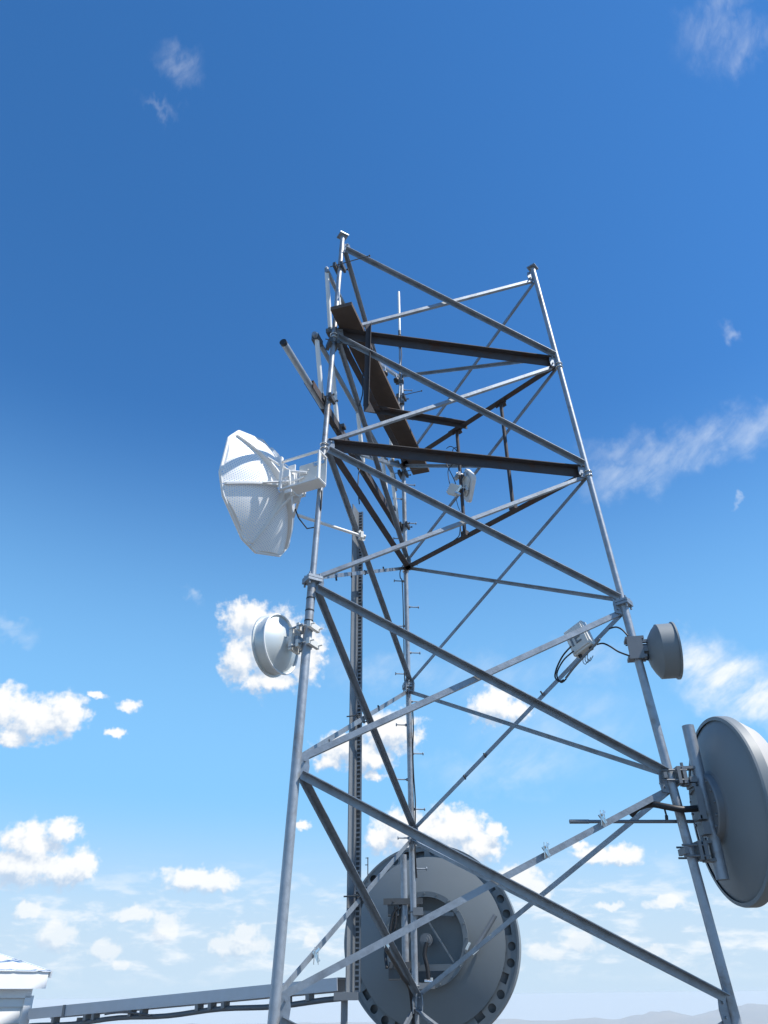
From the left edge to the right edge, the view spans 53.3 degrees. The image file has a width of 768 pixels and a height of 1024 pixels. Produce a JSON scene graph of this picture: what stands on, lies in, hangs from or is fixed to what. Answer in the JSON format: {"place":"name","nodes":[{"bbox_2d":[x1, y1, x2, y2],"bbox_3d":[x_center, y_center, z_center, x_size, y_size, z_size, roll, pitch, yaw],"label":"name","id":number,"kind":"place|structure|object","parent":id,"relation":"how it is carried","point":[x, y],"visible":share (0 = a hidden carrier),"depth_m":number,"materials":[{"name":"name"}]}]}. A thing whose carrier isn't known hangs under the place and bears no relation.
{"place":"outdoors","nodes":[
{"label":"outdoors","id":0,"kind":"place"},
{"bbox_2d":[0,0,767,1023],"label":"sky","id":1,"kind":"structure","parent":0,"point":[180,180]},
{"bbox_2d":[264,1020,559,1023],"bbox_3d":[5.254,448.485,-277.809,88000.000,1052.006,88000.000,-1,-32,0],"label":"ground","id":2,"kind":"structure","parent":0,"point":[375,1023],"depth_m":35749.88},
{"bbox_2d":[0,953,52,1023],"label":"equipment hut","id":3,"kind":"object","parent":2,"relation":"on","point":[21,983],"visible":1,"depth_m":6.09,"materials":[{"name":"white plastic"}]},
{"bbox_2d":[27,977,345,1022],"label":"cable bridge","id":4,"kind":"structure","parent":2,"relation":"on","point":[211,999],"depth_m":5.40,"materials":[{"name":"grey metal"}]},
{"bbox_2d":[104,1012,151,1015],"bbox_3d":[-1.859,3.641,5.548,0.477,0.029,0.012,-19,-37,26],"label":"loose cable","id":5,"kind":"object","parent":4,"relation":"hanging from","point":[145,1014],"visible":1,"depth_m":5.54,"materials":[{"name":"rubber"}]},
{"bbox_2d":[29,996,340,1023],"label":"cable bundle","id":6,"kind":"object","parent":4,"relation":"hanging from","point":[321,1000],"visible":0.92,"depth_m":5.30,"materials":[{"name":"black rubber"}]},
{"bbox_2d":[334,504,365,1023],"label":"cable tray","id":7,"kind":"object","parent":2,"relation":"on","point":[353,969],"visible":0.81,"depth_m":5.51,"materials":[{"name":"metal"}]},
{"bbox_2d":[188,1003,767,1023],"bbox_3d":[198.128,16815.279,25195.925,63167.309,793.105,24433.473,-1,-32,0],"label":"mountains","id":8,"kind":"structure","parent":0,"point":[753,1013],"depth_m":25924.40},
{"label":"footing","id":9,"kind":"structure","parent":0,"visible":0},
{"bbox_2d":[267,231,741,1023],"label":"lattice tower","id":10,"kind":"structure","parent":9,"relation":"on","point":[281,993],"depth_m":5.35,"materials":[{"name":"metal"}]},
{"bbox_2d":[251,613,322,677],"bbox_3d":[-0.585,0.839,4.962,0.375,0.408,0.408,-16,-35,22],"label":"dish","id":11,"kind":"object","parent":10,"relation":"attached to","point":[277,641],"visible":0.98,"depth_m":4.91,"materials":[{"name":"metal"}]},
{"bbox_2d":[218,430,365,556],"bbox_3d":[-0.639,-0.157,5.828,0.622,1.020,1.210,-15,-35,21],"label":"perforated dish","id":12,"kind":"object","parent":10,"relation":"attached to","point":[292,484],"visible":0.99,"depth_m":5.62,"materials":[{"name":"white metal"}]},
{"bbox_2d":[313,947,319,964],"bbox_3d":[-0.381,2.492,4.295,0.046,0.088,0.034,-1,-32,0],"label":"brace clamp","id":13,"kind":"object","parent":10,"relation":"attached to","point":[316,956],"visible":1,"depth_m":4.29,"materials":[{"name":"metal"}]},
{"bbox_2d":[279,339,412,533],"bbox_3d":[-0.230,-0.507,6.685,0.185,0.084,2.912,-11,-34,15],"label":"side arm","id":14,"kind":"object","parent":10,"relation":"attached to","point":[318,396],"visible":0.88,"depth_m":6.21},
{"bbox_2d":[315,332,331,408],"bbox_3d":[-0.507,-1.173,6.266,0.100,0.639,0.235,-11,-34,15],"label":"stick antenna","id":15,"kind":"object","parent":14,"relation":"attached to","point":[319,366],"visible":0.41,"depth_m":6.25,"materials":[{"name":"metal"}]},
{"bbox_2d":[332,363,345,432],"bbox_3d":[-0.398,-0.997,6.544,0.100,0.637,0.214,-11,-34,15],"label":"stick antenna","id":16,"kind":"object","parent":14,"relation":"attached to","point":[335,406],"visible":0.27,"depth_m":6.50,"materials":[{"name":"metal"}]},
{"bbox_2d":[356,411,364,475],"bbox_3d":[-0.192,-0.660,7.062,0.100,0.617,0.242,-11,-34,15],"label":"stick antenna","id":17,"kind":"object","parent":14,"relation":"attached to","point":[360,437],"visible":0.37,"depth_m":7.07,"materials":[{"name":"metal"}]},
{"bbox_2d":[380,457,395,510],"bbox_3d":[0.032,-0.327,7.649,0.100,0.637,0.255,-11,-34,15],"label":"stick antenna","id":18,"kind":"object","parent":14,"relation":"attached to","point":[383,468],"visible":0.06,"depth_m":7.66,"materials":[{"name":"plastic"}]},
{"bbox_2d":[389,460,398,519],"bbox_3d":[0.129,-0.180,7.902,0.100,0.717,0.292,-11,-34,15],"label":"stick antenna","id":19,"kind":"object","parent":14,"relation":"attached to","point":[394,496],"visible":0.29,"depth_m":7.88,"materials":[{"name":"plastic"}]},
{"bbox_2d":[311,331,421,490],"bbox_3d":[-0.074,-0.867,7.124,0.368,0.248,2.253,-11,-34,16],"label":"side arm","id":20,"kind":"object","parent":10,"relation":"attached to","point":[315,335],"visible":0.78,"depth_m":6.74},
{"bbox_2d":[359,322,374,412],"bbox_3d":[-0.141,-1.217,6.365,0.136,0.985,0.054,-1,-32,0],"label":"rusty upright","id":21,"kind":"object","parent":10,"relation":"attached to","point":[367,405],"visible":1,"depth_m":6.30,"materials":[{"name":"brown metal"}]},
{"bbox_2d":[325,255,421,401],"bbox_3d":[-0.016,-1.749,7.735,0.434,0.106,2.023,-11,-34,15],"label":"side arm","id":22,"kind":"object","parent":10,"relation":"attached to","point":[331,279],"visible":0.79,"depth_m":7.02},
{"bbox_2d":[324,267,331,336],"bbox_3d":[-0.476,-1.900,6.867,0.100,0.712,0.199,-11,-34,15],"label":"stick antenna","id":23,"kind":"object","parent":22,"relation":"attached to","point":[329,314],"visible":0.87,"depth_m":6.83,"materials":[{"name":"plastic"}]},
{"bbox_2d":[389,439,399,463],"bbox_3d":[0.094,-0.798,8.194,0.100,0.657,0.173,-11,-34,15],"label":"stick antenna","id":24,"kind":"object","parent":10,"relation":"attached to","point":[392,459],"visible":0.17,"depth_m":8.07,"materials":[{"name":"plastic"}]},
{"bbox_2d":[393,373,398,383],"bbox_3d":[0.137,-1.474,8.411,0.060,0.138,0.066,-11,-34,15],"label":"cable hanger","id":25,"kind":"object","parent":10,"relation":"attached to","point":[396,380],"visible":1,"depth_m":8.37,"materials":[{"name":"black metal"}]},
{"bbox_2d":[384,947,414,1023],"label":"coax cable","id":26,"kind":"object","parent":10,"relation":"attached to","point":[395,964],"visible":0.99,"depth_m":5.49,"materials":[{"name":"black rubber"}]},
{"bbox_2d":[396,291,403,404],"bbox_3d":[0.173,-1.924,8.919,0.090,1.886,0.050,-1,-32,0],"label":"whip antenna","id":27,"kind":"object","parent":10,"relation":"attached to","point":[400,358],"visible":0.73,"depth_m":8.86,"materials":[{"name":"metal"}]},
{"bbox_2d":[399,566,404,681],"bbox_3d":[0.181,1.032,7.199,0.031,1.173,0.093,-11,-34,15],"label":"coax cable","id":28,"kind":"object","parent":10,"relation":"attached to","point":[403,619],"visible":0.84,"depth_m":7.23,"materials":[{"name":"black rubber"}]},
{"bbox_2d":[412,712,416,877],"bbox_3d":[0.257,2.340,6.510,0.023,1.401,0.090,2,-32,-4],"label":"coax cable","id":29,"kind":"object","parent":10,"relation":"attached to","point":[414,786],"visible":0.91,"depth_m":6.54,"materials":[{"name":"black rubber"}]},
{"bbox_2d":[344,845,520,1023],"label":"dish","id":30,"kind":"object","parent":10,"relation":"attached to","point":[478,986],"visible":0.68,"depth_m":6.18,"materials":[{"name":"grey paint"}]},
{"bbox_2d":[330,327,562,468],"bbox_3d":[0.572,-1.027,7.318,2.053,0.130,1.964,-1,-32,0],"label":"angle iron ring","id":31,"kind":"object","parent":10,"relation":"attached to","point":[450,347],"visible":0.82,"depth_m":6.77,"materials":[{"name":"grey metal"}]},
{"bbox_2d":[330,302,429,474],"bbox_3d":[0.026,-1.077,7.385,0.188,0.038,2.521,-10,-34,15],"label":"scaffold plank","id":32,"kind":"object","parent":31,"relation":"on","point":[345,315],"visible":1,"depth_m":7.16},
{"bbox_2d":[369,406,466,428],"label":"cross beam","id":33,"kind":"structure","parent":31,"relation":"attached to","point":[422,417],"depth_m":7.39,"materials":[{"name":"brown metal"}]},
{"bbox_2d":[320,438,592,572],"bbox_3d":[0.600,0.006,6.678,2.166,0.100,2.073,-1,-32,0],"label":"angle iron ring","id":34,"kind":"object","parent":10,"relation":"attached to","point":[444,456],"visible":0.96,"depth_m":6.09,"materials":[{"name":"grey metal"}]},
{"bbox_2d":[492,397,517,510],"bbox_3d":[1.108,-0.530,6.883,0.110,1.214,0.150,25,-40,-35],"label":"rusty pipe mount","id":35,"kind":"object","parent":34,"relation":"attached to","point":[501,403],"visible":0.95,"depth_m":6.92,"materials":[{"name":"brown metal"}]},
{"bbox_2d":[448,427,468,537],"bbox_3d":[0.729,-0.302,7.233,0.110,1.239,0.150,25,-40,-35],"label":"rusty pipe mount","id":36,"kind":"object","parent":10,"relation":"attached to","point":[456,431],"visible":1,"depth_m":7.21,"materials":[{"name":"brown metal"}]},
{"bbox_2d":[446,483,461,496],"bbox_3d":[0.659,-0.200,7.131,0.159,0.158,0.068,-12,-34,18],"label":"radio","id":37,"kind":"object","parent":36,"relation":"attached to","point":[453,489],"visible":1,"depth_m":7.12,"materials":[{"name":"metal"}]},
{"bbox_2d":[454,469,475,502],"bbox_3d":[0.739,-0.260,7.225,0.158,0.370,0.296,9,-34,-15],"label":"diamond panel","id":38,"kind":"object","parent":36,"relation":"attached to","point":[469,479],"visible":0.86,"depth_m":7.16,"materials":[{"name":"white paint"}]},
{"bbox_2d":[542,842,549,858],"bbox_3d":[0.941,1.963,4.438,0.046,0.088,0.034,-1,-32,0],"label":"brace clamp","id":39,"kind":"object","parent":10,"relation":"attached to","point":[545,850],"visible":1,"depth_m":4.43,"materials":[{"name":"metal"}]},
{"bbox_2d":[554,620,594,682],"bbox_3d":[1.366,1.006,5.498,0.327,0.428,0.158,-11,-34,16],"label":"radio unit","id":40,"kind":"object","parent":10,"relation":"attached to","point":[581,645],"visible":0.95,"depth_m":5.47,"materials":[{"name":"grey metal"}]},
{"bbox_2d":[565,638,600,678],"bbox_3d":[1.410,1.041,5.425,0.017,0.210,0.337,25,-41,-35],"label":"coax cable","id":41,"kind":"object","parent":40,"relation":"attached to","point":[582,658],"visible":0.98,"depth_m":5.42,"materials":[{"name":"black rubber"}]},
{"bbox_2d":[597,643,629,655],"bbox_3d":[1.594,0.960,5.323,0.012,0.166,0.235,25,-41,-35],"label":"coax cable","id":42,"kind":"object","parent":40,"relation":"attached to","point":[613,649],"visible":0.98,"depth_m":5.32,"materials":[{"name":"black rubber"}]},
{"bbox_2d":[598,810,606,825],"bbox_3d":[1.317,1.842,4.604,0.046,0.088,0.034,-1,-32,0],"label":"brace clamp","id":43,"kind":"object","parent":10,"relation":"attached to","point":[602,818],"visible":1,"depth_m":4.60,"materials":[{"name":"metal"}]},
{"bbox_2d":[609,626,627,635],"bbox_3d":[1.639,0.837,5.340,0.013,0.105,0.136,25,-41,-35],"label":"coax cable","id":44,"kind":"object","parent":10,"relation":"attached to","point":[619,628],"visible":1,"depth_m":5.34,"materials":[{"name":"black rubber"}]},
{"bbox_2d":[624,622,683,679],"bbox_3d":[1.853,0.970,5.295,0.330,0.394,0.394,-5,-33,8],"label":"drum dish","id":45,"kind":"object","parent":10,"relation":"attached to","point":[660,651],"visible":1,"depth_m":5.17,"materials":[{"name":"grey paint"}]},
{"bbox_2d":[569,716,767,907],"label":"drum dish","id":46,"kind":"object","parent":10,"relation":"attached to","point":[724,782],"visible":0.96,"depth_m":4.60,"materials":[{"name":"grey paint"}]}
]}

